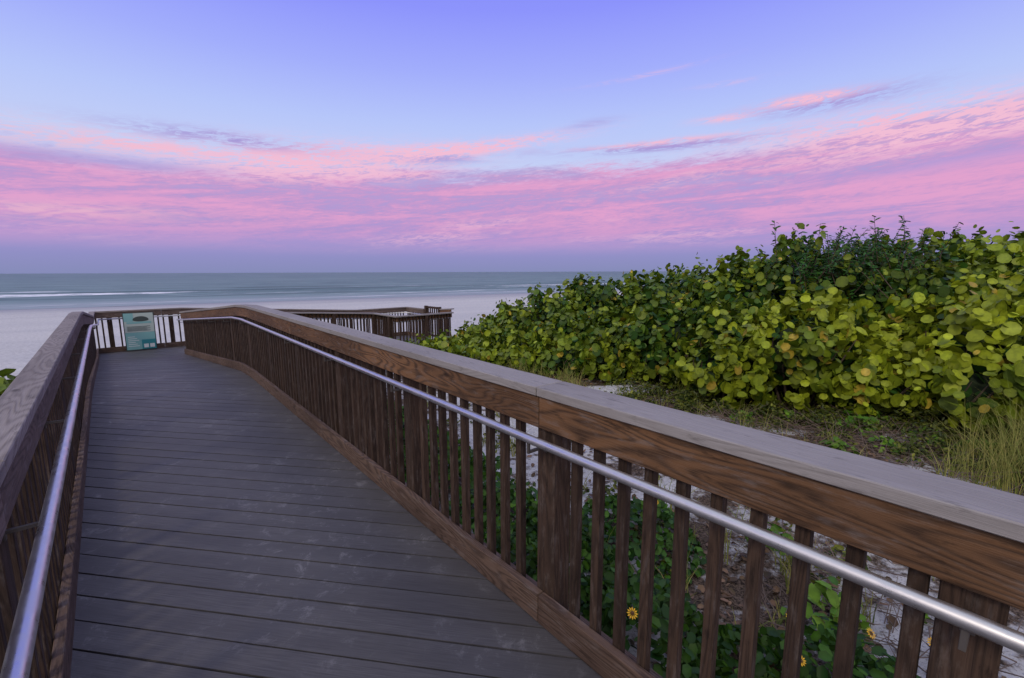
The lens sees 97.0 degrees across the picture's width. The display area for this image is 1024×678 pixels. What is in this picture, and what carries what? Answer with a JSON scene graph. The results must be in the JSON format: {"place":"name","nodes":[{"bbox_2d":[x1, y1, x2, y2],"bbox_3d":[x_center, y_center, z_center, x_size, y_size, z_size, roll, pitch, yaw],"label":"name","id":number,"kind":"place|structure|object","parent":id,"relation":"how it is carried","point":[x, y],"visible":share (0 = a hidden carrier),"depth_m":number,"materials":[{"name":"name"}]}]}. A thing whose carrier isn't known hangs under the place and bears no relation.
{"place":"outdoors","nodes":[
{"label":"outdoors","id":0,"kind":"place"},
{"bbox_2d":[0,271,714,309],"bbox_3d":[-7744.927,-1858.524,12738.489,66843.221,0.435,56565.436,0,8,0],"label":"sea","id":1,"kind":"structure","parent":0,"point":[48,290],"depth_m":96.48,"materials":[{"name":"liquid"}]},
{"bbox_2d":[0,290,1023,677],"bbox_3d":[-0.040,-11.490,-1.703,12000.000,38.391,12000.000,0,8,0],"label":"sandy ground","id":2,"kind":"structure","parent":0,"point":[24,334],"depth_m":5.31,"materials":[{"name":"beige sand"}]},
{"bbox_2d":[0,368,17,395],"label":"sea grape bush","id":3,"kind":"object","parent":2,"relation":"on","point":[4,382],"visible":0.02,"depth_m":3.96,"materials":[{"name":"green plant"}]},
{"bbox_2d":[70,335,601,677],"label":"boardwalk","id":4,"kind":"structure","parent":2,"relation":"on","point":[237,523],"depth_m":2.51,"materials":[{"name":"grey wood"}]},
{"bbox_2d":[0,307,424,677],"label":"wooden railing","id":5,"kind":"object","parent":4,"relation":"on","point":[45,404],"visible":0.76,"depth_m":1.88,"materials":[{"name":"brown wood"}]},
{"bbox_2d":[122,312,157,350],"bbox_3d":[-10.067,-0.213,12.269,0.660,1.020,0.031,-8,11,-41],"label":"information sign","id":6,"kind":"object","parent":5,"relation":"attached to","point":[139,331],"visible":1,"depth_m":12.26,"materials":[{"name":"teal"}]},
{"bbox_2d":[424,305,440,336],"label":"wooden railing","id":7,"kind":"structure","parent":4,"relation":"on","point":[426,309],"depth_m":16.36,"materials":[{"name":"wood"}]},
{"bbox_2d":[440,308,453,335],"bbox_3d":[-2.238,0.025,15.846,0.206,2.229,0.660,-8,11,-41],"label":"wooden railing","id":8,"kind":"object","parent":4,"relation":"on","point":[446,310],"visible":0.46,"depth_m":15.73,"materials":[{"name":"brown wood"}]},
{"bbox_2d":[176,304,1023,677],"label":"wooden railing","id":9,"kind":"object","parent":4,"relation":"on","point":[960,540],"visible":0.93,"depth_m":1.65,"materials":[{"name":"brown wood"}]},
{"bbox_2d":[387,402,930,677],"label":"beach sunflower","id":10,"kind":"object","parent":2,"relation":"on","point":[729,636],"visible":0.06,"depth_m":2.68,"materials":[{"name":"green plant"}]},
{"bbox_2d":[397,221,1023,433],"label":"sea grape bush","id":11,"kind":"object","parent":2,"relation":"on","point":[950,326],"visible":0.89,"depth_m":7.53,"materials":[{"name":"green plant"}]},
{"bbox_2d":[403,347,1023,641],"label":"dune creeper","id":12,"kind":"object","parent":2,"relation":"on","point":[827,416],"visible":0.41,"depth_m":6.25,"materials":[{"name":"green plant"}]},
{"bbox_2d":[526,374,1023,677],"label":"leaf litter","id":13,"kind":"object","parent":2,"relation":"on","point":[776,590],"visible":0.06,"depth_m":3.31,"materials":[{"name":"brown plant"}]},
{"bbox_2d":[602,381,1023,677],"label":"dead branches","id":14,"kind":"object","parent":2,"relation":"on","point":[807,430],"visible":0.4,"depth_m":5.29,"materials":[{"name":"brown wood"}]},
{"bbox_2d":[678,394,998,643],"bbox_3d":[3.974,1.338,4.929,3.534,0.438,5.346,2,9,12],"label":"seedling plant","id":15,"kind":"object","parent":2,"relation":"on","point":[830,595],"visible":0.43,"depth_m":3.58,"materials":[{"name":"green plant"}]},
{"bbox_2d":[755,215,963,303],"bbox_3d":[6.293,-1.463,8.391,3.459,1.551,2.231,0,8,0],"label":"coastal shrub","id":16,"kind":"object","parent":2,"relation":"on","point":[827,259],"visible":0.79,"depth_m":8.08,"materials":[{"name":"green plant"}]},
{"bbox_2d":[0,0,1023,273],"label":"sky","id":17,"kind":"structure","parent":0,"point":[137,136],"materials":[{"name":"purple"}]},
{"bbox_2d":[387,331,1023,642],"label":"dune grass","id":18,"kind":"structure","parent":0,"point":[1009,475],"depth_m":4.85,"materials":[{"name":"green plant"}]}
]}

